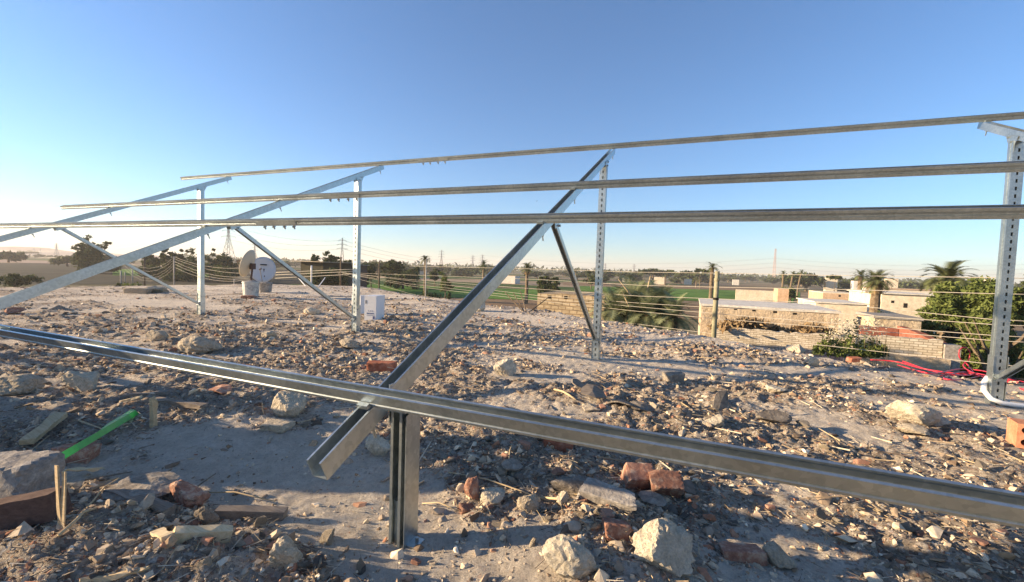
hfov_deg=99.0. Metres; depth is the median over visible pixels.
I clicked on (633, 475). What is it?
brick
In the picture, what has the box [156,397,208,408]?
plank
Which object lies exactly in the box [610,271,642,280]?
tree
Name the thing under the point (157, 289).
stone
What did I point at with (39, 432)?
plank
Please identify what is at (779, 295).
block hut
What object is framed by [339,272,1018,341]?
wire
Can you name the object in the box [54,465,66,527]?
reed bundle
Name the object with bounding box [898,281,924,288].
tree
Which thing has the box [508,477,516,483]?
rubble chunk
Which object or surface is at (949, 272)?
palm tree
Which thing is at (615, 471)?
rubble stone
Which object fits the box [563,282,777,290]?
soil field
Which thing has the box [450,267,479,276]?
tree
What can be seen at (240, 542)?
rubble chunk
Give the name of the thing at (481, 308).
stone
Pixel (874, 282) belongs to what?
palm tree
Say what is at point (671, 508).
rubble stone
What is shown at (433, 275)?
tree
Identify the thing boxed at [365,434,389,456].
boulder
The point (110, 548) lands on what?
rubble chunk
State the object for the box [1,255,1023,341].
ground
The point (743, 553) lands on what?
brick
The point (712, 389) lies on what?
rubble chunk
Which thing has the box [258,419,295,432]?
stone
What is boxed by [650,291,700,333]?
young date palm
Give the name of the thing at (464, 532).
rubble chunk
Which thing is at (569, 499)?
twig
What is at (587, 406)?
shard
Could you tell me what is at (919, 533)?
brick fragment
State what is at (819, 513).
rubble chunk
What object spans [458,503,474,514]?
brick fragment
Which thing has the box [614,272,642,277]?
tree
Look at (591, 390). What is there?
shard
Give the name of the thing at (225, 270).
bush
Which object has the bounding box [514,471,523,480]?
rubble stone
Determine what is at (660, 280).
house
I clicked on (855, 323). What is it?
bush
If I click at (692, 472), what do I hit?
rubble stone
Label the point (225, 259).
tree
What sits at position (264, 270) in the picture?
satellite dish
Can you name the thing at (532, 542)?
rubble chunk
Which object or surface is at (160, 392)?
plank
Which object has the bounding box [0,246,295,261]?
hills
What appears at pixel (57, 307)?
stone
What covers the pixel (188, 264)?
tree
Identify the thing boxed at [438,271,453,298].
tree
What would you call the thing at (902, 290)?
cream house
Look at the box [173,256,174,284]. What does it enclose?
pole
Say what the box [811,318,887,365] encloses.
weeds
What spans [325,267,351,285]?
bush
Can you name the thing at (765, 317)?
wire
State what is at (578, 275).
tree
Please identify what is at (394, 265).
tree
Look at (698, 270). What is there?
tree
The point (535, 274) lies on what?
tree
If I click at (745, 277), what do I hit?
tree
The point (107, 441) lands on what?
rubble stone
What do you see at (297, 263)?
tree
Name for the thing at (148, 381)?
rubble stone
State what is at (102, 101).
sky
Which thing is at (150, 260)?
tree
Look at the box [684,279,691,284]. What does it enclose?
house
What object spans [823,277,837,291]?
house
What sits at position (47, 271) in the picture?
dark field
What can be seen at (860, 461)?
brick fragment
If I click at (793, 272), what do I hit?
palm tree
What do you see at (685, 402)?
rubble stone
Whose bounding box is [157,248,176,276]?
tree
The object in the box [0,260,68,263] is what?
dry field
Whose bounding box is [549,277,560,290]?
tree
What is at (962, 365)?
cable
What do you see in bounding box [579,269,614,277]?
tree
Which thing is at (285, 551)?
stone
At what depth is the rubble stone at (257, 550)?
1.68 m
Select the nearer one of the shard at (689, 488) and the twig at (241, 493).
the twig at (241, 493)
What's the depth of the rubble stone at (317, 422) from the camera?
3.15 m
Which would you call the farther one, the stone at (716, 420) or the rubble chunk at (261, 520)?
the stone at (716, 420)
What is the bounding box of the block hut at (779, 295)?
[773,288,788,302]
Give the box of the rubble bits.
[0,333,1023,581]
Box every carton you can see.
[360,295,365,313]
[364,295,384,319]
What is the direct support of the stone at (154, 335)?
on the rooftop ground at (270, 468)
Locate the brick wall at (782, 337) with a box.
[716,326,852,360]
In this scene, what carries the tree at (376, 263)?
on the ground at (457, 281)
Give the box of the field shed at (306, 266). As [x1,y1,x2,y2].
[298,261,350,285]
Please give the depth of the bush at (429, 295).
39.91 m
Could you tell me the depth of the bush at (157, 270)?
95.40 m
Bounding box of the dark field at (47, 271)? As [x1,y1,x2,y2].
[0,263,300,283]
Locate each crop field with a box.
[0,284,157,286]
[113,269,208,276]
[367,284,793,302]
[404,293,536,299]
[579,286,799,298]
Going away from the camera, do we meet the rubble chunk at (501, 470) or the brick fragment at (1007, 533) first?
the brick fragment at (1007, 533)
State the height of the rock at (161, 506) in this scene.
0.053 m
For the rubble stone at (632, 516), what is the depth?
1.95 m
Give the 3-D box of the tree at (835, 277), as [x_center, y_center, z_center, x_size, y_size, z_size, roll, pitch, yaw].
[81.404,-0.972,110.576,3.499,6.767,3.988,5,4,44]
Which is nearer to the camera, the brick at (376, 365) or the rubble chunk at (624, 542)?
the rubble chunk at (624, 542)
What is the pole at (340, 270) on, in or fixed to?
on the ground at (457, 281)
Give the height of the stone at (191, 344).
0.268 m
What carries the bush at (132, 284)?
on the ground at (457, 281)
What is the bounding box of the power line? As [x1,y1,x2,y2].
[782,263,1015,270]
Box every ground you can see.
[0,284,1023,581]
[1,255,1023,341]
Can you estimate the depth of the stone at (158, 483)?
2.08 m
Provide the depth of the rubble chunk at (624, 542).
1.76 m
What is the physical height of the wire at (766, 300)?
0.386 m
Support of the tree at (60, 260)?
on the dark field at (47, 271)
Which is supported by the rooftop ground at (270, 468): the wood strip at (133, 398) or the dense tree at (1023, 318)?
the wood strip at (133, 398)
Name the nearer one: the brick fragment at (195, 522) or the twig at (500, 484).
the brick fragment at (195, 522)
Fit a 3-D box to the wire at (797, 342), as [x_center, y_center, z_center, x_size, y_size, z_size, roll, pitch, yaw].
[-4.358,-0.051,22.685,0.010,0.715,40.920,0,3,-34]
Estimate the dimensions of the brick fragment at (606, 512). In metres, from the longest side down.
0.067 x 0.058 x 0.042 m
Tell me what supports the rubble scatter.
on the rooftop ground at (270, 468)
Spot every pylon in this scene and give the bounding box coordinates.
[221,229,235,260]
[337,238,346,261]
[772,249,775,277]
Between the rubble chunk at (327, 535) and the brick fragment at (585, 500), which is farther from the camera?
the brick fragment at (585, 500)
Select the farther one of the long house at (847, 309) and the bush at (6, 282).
the bush at (6, 282)
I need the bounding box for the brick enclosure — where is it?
[843,326,961,377]
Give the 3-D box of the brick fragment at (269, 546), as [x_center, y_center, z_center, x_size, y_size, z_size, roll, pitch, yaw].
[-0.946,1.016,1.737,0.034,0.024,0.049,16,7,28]
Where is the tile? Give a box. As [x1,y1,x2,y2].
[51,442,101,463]
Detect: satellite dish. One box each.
[236,250,255,279]
[250,257,275,281]
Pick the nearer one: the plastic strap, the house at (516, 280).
the plastic strap
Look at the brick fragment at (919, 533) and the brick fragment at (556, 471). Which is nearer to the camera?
the brick fragment at (919, 533)
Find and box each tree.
[0,250,28,262]
[17,250,38,256]
[33,254,53,257]
[47,255,72,265]
[70,235,111,270]
[140,255,159,266]
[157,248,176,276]
[166,249,186,272]
[175,247,207,279]
[205,248,220,278]
[215,252,238,269]
[271,259,290,267]
[288,261,300,266]
[311,254,320,261]
[322,250,339,261]
[361,261,386,274]
[364,262,377,286]
[380,259,405,281]
[397,263,413,273]
[408,266,419,286]
[419,255,431,290]
[429,268,440,286]
[433,264,451,274]
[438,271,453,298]
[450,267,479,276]
[461,270,473,276]
[478,260,488,278]
[478,265,494,273]
[521,262,533,303]
[523,271,548,278]
[536,275,551,292]
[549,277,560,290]
[566,274,588,280]
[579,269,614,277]
[582,269,594,288]
[588,276,609,282]
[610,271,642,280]
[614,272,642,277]
[636,268,676,279]
[641,269,647,281]
[660,273,669,285]
[668,270,708,283]
[694,268,709,289]
[702,274,714,282]
[703,262,721,297]
[719,277,736,282]
[720,274,740,281]
[740,276,751,281]
[743,275,755,281]
[763,277,779,283]
[779,270,787,287]
[780,271,825,290]
[782,287,797,302]
[788,271,795,287]
[796,270,805,295]
[826,274,842,290]
[838,278,867,288]
[849,269,870,289]
[856,269,897,312]
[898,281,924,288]
[915,275,1012,378]
[916,260,978,340]
[959,284,1023,382]
[1010,281,1023,361]
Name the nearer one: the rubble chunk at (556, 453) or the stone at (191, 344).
the rubble chunk at (556, 453)
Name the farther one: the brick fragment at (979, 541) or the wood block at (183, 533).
the brick fragment at (979, 541)
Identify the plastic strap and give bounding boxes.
[62,409,138,458]
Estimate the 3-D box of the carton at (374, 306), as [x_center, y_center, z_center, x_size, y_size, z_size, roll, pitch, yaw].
[-2.846,0.344,9.054,0.247,0.507,0.424,2,3,7]
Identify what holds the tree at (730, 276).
on the ground at (457, 281)
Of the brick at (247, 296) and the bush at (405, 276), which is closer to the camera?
the brick at (247, 296)
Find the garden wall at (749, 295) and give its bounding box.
[735,289,773,301]
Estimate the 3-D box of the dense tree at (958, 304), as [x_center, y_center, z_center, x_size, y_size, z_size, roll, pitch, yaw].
[17.662,2.080,17.501,3.447,5.527,3.193,1,3,-20]
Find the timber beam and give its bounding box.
[0,486,72,530]
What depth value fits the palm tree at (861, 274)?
54.85 m
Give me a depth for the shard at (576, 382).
4.08 m
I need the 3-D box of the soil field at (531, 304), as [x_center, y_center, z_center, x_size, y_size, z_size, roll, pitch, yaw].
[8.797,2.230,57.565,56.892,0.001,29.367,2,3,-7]
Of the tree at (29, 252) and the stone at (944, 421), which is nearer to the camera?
the stone at (944, 421)
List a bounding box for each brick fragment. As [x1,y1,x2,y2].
[188,519,200,525]
[242,535,253,548]
[266,541,275,550]
[411,557,420,565]
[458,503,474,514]
[501,452,512,460]
[517,440,530,450]
[551,467,564,475]
[577,499,588,504]
[599,508,614,518]
[758,436,767,442]
[765,504,775,510]
[852,459,870,464]
[912,530,923,537]
[940,437,950,441]
[969,536,990,546]
[995,529,1009,535]
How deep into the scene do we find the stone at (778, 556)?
1.83 m
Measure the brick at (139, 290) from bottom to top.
0.227 m
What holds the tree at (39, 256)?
on the ground at (457, 281)
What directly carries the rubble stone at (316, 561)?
on the rooftop ground at (270, 468)
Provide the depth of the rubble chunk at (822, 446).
3.05 m
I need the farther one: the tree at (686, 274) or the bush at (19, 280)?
the tree at (686, 274)
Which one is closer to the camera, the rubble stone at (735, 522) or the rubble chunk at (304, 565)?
the rubble chunk at (304, 565)
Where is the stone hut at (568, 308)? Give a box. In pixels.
[537,291,616,319]
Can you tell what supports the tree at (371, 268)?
on the crop field at (498, 291)
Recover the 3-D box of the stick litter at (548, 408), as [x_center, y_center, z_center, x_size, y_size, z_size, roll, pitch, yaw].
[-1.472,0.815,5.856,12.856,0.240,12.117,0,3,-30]
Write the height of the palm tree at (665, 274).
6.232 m
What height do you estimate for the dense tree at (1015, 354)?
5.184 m
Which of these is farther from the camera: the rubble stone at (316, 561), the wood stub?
the wood stub
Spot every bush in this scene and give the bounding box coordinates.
[0,277,13,286]
[1,273,44,286]
[94,258,122,272]
[122,282,143,285]
[135,264,172,278]
[160,266,205,280]
[205,264,239,281]
[307,269,329,284]
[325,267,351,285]
[384,270,421,288]
[421,288,442,297]
[843,317,856,336]
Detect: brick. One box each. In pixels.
[123,288,152,293]
[241,295,256,297]
[366,360,397,371]
[543,439,573,452]
[602,517,630,541]
[620,462,653,490]
[648,469,684,498]
[718,541,766,565]
[845,356,861,362]
[1006,417,1023,448]
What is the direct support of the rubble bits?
on the rooftop ground at (270, 468)
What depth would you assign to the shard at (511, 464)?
2.42 m
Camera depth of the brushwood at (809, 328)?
17.56 m
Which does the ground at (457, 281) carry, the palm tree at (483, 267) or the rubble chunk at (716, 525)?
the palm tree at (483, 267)
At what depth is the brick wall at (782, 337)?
17.21 m
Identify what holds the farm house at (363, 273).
on the ground at (457, 281)
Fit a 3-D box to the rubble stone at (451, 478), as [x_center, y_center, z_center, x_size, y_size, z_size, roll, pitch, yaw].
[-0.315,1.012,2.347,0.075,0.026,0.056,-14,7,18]
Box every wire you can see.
[282,271,352,274]
[286,274,351,277]
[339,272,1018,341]
[339,273,1010,365]
[342,272,1023,325]
[346,273,1020,336]
[349,273,1020,320]
[368,273,1023,294]
[425,266,1023,278]
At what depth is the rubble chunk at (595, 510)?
1.94 m
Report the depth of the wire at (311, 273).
22.24 m
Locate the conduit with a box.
[981,376,1023,407]
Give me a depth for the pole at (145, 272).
47.95 m
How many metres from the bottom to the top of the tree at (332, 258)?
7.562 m
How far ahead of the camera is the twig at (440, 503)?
2.13 m
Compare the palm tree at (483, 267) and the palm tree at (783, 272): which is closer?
the palm tree at (483, 267)
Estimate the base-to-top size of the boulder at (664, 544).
0.201 m
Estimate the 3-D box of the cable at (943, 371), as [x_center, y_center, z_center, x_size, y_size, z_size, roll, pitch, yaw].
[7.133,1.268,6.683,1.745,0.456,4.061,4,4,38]
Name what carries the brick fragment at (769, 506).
on the rooftop ground at (270, 468)
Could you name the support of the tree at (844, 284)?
on the ground at (457, 281)
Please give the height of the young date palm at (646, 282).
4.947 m
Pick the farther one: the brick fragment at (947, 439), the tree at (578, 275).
the tree at (578, 275)
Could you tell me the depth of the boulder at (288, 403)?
3.27 m
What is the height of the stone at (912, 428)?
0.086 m
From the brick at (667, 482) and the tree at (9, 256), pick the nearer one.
the brick at (667, 482)
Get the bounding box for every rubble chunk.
[100,544,114,554]
[113,502,126,506]
[152,524,173,530]
[196,557,211,568]
[231,539,245,546]
[253,515,267,527]
[297,562,312,570]
[311,557,321,574]
[319,528,334,545]
[356,551,364,572]
[461,528,467,537]
[466,471,475,479]
[498,467,505,475]
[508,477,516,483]
[529,538,535,547]
[543,516,552,522]
[549,451,560,455]
[593,508,600,515]
[611,572,622,576]
[619,539,628,548]
[705,387,717,391]
[710,521,718,528]
[733,392,744,395]
[814,507,826,520]
[818,444,829,448]
[831,517,841,524]
[899,519,916,531]
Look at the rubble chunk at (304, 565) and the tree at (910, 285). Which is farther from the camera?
the tree at (910, 285)
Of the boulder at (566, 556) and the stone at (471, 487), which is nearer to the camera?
the boulder at (566, 556)
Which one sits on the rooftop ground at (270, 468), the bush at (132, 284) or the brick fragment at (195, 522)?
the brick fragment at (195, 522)
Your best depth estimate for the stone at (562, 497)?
2.12 m
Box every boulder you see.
[60,371,99,391]
[271,390,306,416]
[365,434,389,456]
[493,358,515,375]
[542,534,596,579]
[632,517,695,576]
[884,400,942,425]
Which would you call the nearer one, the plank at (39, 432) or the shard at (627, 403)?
the plank at (39, 432)
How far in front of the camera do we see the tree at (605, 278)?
173.28 m
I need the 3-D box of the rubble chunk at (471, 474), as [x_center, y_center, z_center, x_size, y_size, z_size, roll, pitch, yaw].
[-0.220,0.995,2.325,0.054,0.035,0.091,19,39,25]
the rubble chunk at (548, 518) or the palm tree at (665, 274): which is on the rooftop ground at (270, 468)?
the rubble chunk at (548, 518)
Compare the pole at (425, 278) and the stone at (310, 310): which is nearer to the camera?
the stone at (310, 310)
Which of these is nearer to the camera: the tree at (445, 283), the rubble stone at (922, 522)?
the rubble stone at (922, 522)
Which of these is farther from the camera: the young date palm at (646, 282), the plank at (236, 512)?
the young date palm at (646, 282)
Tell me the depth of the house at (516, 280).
147.99 m
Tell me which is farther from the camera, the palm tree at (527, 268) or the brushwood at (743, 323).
the palm tree at (527, 268)
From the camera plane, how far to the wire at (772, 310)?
8.19 m
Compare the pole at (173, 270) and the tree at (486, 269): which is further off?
the tree at (486, 269)
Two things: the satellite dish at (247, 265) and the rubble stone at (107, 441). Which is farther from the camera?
the satellite dish at (247, 265)
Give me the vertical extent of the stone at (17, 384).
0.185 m
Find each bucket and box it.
[242,280,259,295]
[259,282,272,291]
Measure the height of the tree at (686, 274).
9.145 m
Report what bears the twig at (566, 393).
on the rooftop ground at (270, 468)
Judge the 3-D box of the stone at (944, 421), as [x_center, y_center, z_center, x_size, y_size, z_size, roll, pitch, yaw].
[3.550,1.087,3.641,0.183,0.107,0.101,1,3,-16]
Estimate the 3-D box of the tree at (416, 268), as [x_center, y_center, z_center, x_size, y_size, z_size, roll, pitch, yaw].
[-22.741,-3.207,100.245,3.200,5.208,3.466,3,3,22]
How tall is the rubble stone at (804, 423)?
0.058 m
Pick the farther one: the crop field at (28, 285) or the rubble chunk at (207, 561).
the crop field at (28, 285)
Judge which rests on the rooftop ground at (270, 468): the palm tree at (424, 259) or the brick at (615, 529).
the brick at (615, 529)
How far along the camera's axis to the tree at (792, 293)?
74.49 m
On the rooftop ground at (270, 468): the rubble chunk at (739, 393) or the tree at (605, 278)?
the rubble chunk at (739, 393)
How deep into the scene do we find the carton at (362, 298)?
10.31 m
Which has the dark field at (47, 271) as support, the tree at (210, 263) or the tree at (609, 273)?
the tree at (210, 263)
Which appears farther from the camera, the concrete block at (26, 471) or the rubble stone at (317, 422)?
the rubble stone at (317, 422)
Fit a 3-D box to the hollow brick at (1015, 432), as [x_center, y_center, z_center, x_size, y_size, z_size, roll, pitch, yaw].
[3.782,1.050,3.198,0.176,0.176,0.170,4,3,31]
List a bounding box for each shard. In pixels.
[44,403,73,411]
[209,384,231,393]
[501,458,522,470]
[572,378,584,387]
[581,384,606,397]
[583,402,600,411]
[607,401,635,407]
[625,400,654,411]
[638,490,666,506]
[682,477,695,494]
[713,390,727,411]
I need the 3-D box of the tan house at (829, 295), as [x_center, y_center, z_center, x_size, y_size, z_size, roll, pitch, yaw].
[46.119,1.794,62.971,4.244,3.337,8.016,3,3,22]
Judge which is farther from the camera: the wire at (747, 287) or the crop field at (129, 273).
the crop field at (129, 273)
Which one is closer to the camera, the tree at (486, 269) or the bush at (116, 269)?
the bush at (116, 269)
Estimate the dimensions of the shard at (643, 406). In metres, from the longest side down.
0.241 x 0.138 x 0.039 m
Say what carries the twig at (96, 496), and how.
on the rooftop ground at (270, 468)
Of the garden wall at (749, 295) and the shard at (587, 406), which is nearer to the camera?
the shard at (587, 406)
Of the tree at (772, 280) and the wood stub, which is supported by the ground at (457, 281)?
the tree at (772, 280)
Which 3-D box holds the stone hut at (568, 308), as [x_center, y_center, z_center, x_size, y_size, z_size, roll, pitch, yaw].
[2.389,2.175,16.060,2.326,4.240,2.605,3,3,22]
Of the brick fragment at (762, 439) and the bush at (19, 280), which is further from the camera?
the bush at (19, 280)
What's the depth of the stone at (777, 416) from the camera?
3.48 m
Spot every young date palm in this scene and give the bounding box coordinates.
[588,287,641,324]
[602,275,662,323]
[617,288,672,329]
[623,280,656,314]
[634,279,689,328]
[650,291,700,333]
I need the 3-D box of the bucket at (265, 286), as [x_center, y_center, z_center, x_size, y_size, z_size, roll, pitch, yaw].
[-9.523,-0.169,16.852,0.538,0.390,0.538,3,3,22]
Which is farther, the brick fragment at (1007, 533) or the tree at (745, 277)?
the tree at (745, 277)
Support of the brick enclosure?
on the ground at (457, 281)
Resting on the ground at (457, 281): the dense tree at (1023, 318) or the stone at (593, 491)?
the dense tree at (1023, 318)
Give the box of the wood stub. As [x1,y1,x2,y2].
[149,396,157,427]
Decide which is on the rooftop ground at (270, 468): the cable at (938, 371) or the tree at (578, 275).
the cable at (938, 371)
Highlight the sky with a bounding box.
[0,0,1023,283]
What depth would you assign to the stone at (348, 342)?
5.82 m
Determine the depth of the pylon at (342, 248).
329.92 m
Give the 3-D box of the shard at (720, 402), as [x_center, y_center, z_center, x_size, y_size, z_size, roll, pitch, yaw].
[1.820,0.966,3.805,0.126,0.246,0.028,26,-26,9]
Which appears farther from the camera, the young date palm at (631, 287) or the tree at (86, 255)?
the tree at (86, 255)
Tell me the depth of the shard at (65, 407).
3.27 m
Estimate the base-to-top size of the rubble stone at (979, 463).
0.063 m
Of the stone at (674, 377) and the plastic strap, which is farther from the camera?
the stone at (674, 377)
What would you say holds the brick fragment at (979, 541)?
on the rooftop ground at (270, 468)
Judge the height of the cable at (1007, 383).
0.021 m
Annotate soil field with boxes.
[438,297,698,318]
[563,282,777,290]
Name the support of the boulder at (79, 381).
on the rooftop ground at (270, 468)
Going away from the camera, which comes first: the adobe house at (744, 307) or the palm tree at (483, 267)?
the adobe house at (744, 307)
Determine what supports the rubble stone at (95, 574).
on the rooftop ground at (270, 468)
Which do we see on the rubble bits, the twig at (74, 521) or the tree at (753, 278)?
the twig at (74, 521)
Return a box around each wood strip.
[65,467,103,471]
[79,566,149,581]
[119,395,141,401]
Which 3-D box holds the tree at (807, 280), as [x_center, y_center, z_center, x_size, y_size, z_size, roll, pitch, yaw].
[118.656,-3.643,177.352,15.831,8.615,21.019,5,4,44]
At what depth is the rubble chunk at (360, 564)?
1.67 m
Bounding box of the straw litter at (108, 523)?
[0,335,1023,581]
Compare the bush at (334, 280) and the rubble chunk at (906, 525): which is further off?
the bush at (334, 280)
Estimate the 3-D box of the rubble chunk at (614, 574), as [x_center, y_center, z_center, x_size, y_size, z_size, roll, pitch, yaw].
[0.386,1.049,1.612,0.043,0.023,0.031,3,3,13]
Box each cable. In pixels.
[870,359,1023,382]
[897,364,1023,383]
[902,347,1023,389]
[940,371,1018,382]
[975,382,1023,385]
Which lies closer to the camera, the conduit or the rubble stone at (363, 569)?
the rubble stone at (363, 569)
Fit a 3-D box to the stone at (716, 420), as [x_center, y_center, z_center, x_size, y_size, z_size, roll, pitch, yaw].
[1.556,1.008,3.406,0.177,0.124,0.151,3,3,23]
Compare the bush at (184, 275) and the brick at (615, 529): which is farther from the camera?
the bush at (184, 275)
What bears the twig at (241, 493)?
on the rooftop ground at (270, 468)
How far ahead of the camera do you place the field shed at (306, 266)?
69.58 m
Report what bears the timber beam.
on the rooftop ground at (270, 468)
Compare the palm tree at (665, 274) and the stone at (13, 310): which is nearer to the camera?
the stone at (13, 310)
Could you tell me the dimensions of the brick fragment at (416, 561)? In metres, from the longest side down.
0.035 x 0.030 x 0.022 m
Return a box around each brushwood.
[707,316,790,333]
[786,322,841,335]
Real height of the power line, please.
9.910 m
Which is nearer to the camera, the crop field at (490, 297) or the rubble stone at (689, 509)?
the rubble stone at (689, 509)
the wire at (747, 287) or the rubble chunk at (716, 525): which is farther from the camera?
the wire at (747, 287)
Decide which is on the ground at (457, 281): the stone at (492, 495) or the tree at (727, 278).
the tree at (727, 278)
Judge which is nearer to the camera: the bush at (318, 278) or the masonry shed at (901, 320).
the masonry shed at (901, 320)
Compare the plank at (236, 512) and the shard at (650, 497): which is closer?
the plank at (236, 512)
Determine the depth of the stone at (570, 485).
2.26 m
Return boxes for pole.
[144,258,145,285]
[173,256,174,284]
[340,257,341,285]
[378,261,379,288]
[425,259,426,298]
[711,271,719,337]
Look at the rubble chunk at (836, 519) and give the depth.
2.12 m
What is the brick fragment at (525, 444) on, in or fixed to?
on the rooftop ground at (270, 468)
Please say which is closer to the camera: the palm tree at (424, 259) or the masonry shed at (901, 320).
the masonry shed at (901, 320)
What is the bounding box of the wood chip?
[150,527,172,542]
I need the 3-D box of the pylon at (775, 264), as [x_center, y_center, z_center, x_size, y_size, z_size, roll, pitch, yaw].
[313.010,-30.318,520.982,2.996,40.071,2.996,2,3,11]
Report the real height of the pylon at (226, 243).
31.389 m
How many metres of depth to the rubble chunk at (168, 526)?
1.73 m
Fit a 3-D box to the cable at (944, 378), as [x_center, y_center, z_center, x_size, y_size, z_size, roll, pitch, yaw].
[6.836,1.281,6.365,3.954,0.465,0.668,-1,4,-41]
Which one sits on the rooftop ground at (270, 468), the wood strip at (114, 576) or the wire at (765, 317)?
the wood strip at (114, 576)
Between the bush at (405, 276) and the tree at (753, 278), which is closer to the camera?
the bush at (405, 276)
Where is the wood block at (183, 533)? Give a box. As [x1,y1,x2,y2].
[173,524,232,543]
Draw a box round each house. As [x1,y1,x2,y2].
[351,264,369,286]
[502,275,519,283]
[654,277,664,284]
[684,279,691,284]
[698,298,840,336]
[732,279,738,284]
[796,298,868,333]
[808,290,848,300]
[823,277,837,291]
[848,290,935,333]
[850,281,866,289]
[862,287,932,293]
[884,278,898,287]
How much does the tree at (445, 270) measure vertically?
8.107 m
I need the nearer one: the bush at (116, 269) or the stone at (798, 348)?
the stone at (798, 348)
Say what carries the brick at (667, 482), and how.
on the rooftop ground at (270, 468)
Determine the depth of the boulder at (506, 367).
4.81 m
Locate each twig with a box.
[57,507,96,536]
[67,477,120,525]
[208,491,274,501]
[422,502,460,511]
[448,472,550,501]
[538,496,621,513]
[553,389,576,399]
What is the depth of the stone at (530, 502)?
2.05 m
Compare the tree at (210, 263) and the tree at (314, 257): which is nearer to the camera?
the tree at (314, 257)
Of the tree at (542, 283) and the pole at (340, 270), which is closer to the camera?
the pole at (340, 270)
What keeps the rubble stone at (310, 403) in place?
on the rooftop ground at (270, 468)
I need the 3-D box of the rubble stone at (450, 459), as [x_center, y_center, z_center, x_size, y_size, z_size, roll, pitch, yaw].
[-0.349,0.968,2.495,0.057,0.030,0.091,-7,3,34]
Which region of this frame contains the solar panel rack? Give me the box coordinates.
[0,111,1023,548]
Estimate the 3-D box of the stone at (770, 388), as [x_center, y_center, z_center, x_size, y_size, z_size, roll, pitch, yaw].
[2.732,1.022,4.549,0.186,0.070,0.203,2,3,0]
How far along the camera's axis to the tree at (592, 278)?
119.72 m
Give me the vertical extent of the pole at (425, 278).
5.166 m
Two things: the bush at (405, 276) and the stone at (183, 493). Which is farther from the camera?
the bush at (405, 276)
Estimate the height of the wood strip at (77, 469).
0.027 m
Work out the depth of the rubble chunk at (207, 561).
1.56 m
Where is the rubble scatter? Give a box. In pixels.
[0,285,1023,438]
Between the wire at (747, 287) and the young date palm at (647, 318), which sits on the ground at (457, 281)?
the young date palm at (647, 318)
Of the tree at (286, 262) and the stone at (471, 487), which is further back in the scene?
the tree at (286, 262)
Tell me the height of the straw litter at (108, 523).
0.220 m
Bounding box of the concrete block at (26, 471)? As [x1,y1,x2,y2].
[0,450,64,497]
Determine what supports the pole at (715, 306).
on the ground at (457, 281)
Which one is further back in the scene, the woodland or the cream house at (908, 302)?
the woodland
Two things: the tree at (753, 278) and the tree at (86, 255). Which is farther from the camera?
the tree at (753, 278)
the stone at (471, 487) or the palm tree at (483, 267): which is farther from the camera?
the palm tree at (483, 267)
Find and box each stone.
[0,373,46,395]
[4,307,25,313]
[48,305,67,309]
[89,571,104,578]
[101,439,114,444]
[101,471,178,501]
[144,379,151,384]
[145,286,167,292]
[145,330,168,340]
[169,480,210,508]
[177,335,222,353]
[192,506,219,524]
[253,544,264,552]
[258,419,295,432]
[258,530,266,537]
[261,331,276,337]
[268,535,302,568]
[303,307,320,314]
[307,401,315,405]
[311,419,321,425]
[313,554,326,568]
[339,338,358,347]
[357,565,365,574]
[444,457,455,463]
[446,475,459,483]
[464,476,478,499]
[477,302,484,311]
[480,487,505,506]
[491,520,501,527]
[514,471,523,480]
[517,494,538,511]
[549,475,597,496]
[556,491,568,504]
[576,477,636,514]
[612,468,618,475]
[627,514,635,520]
[662,371,684,383]
[667,504,677,514]
[680,400,689,406]
[680,506,694,518]
[686,470,695,475]
[701,414,723,426]
[724,520,738,525]
[755,410,791,423]
[762,540,796,568]
[765,384,786,391]
[786,344,805,353]
[796,420,809,427]
[808,357,818,365]
[895,423,929,434]
[918,520,931,527]
[934,417,950,425]
[973,460,986,467]
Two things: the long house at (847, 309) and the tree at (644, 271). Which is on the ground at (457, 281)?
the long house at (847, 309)
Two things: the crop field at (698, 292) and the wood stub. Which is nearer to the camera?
the wood stub
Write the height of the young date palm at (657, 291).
4.969 m
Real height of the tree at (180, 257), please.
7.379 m
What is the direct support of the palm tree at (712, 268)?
on the ground at (457, 281)
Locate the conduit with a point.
(985, 392)
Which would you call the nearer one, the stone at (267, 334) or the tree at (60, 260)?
the stone at (267, 334)
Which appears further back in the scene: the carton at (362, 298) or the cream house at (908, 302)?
the cream house at (908, 302)
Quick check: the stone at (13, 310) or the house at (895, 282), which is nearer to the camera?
the stone at (13, 310)
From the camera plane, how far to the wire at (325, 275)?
21.88 m
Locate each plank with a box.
[19,412,67,444]
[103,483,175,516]
[119,390,169,399]
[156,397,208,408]
[214,505,287,520]
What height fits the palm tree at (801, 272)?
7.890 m
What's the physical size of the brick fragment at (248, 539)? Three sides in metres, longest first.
0.058 x 0.041 x 0.020 m
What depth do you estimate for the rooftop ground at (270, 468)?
2.96 m
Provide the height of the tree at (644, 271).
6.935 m
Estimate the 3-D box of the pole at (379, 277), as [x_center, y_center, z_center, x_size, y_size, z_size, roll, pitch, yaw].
[-7.336,0.911,24.040,0.076,5.122,0.076,3,3,22]
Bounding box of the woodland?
[174,251,1022,285]
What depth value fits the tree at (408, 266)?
258.65 m
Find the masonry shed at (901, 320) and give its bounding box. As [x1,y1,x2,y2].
[855,311,923,333]
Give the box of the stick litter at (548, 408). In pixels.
[0,308,1023,579]
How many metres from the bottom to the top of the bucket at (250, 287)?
0.518 m
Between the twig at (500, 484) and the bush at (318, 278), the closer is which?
the twig at (500, 484)
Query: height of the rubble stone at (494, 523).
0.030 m
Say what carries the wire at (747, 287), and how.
attached to the pole at (715, 306)
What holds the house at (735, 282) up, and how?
on the ground at (457, 281)

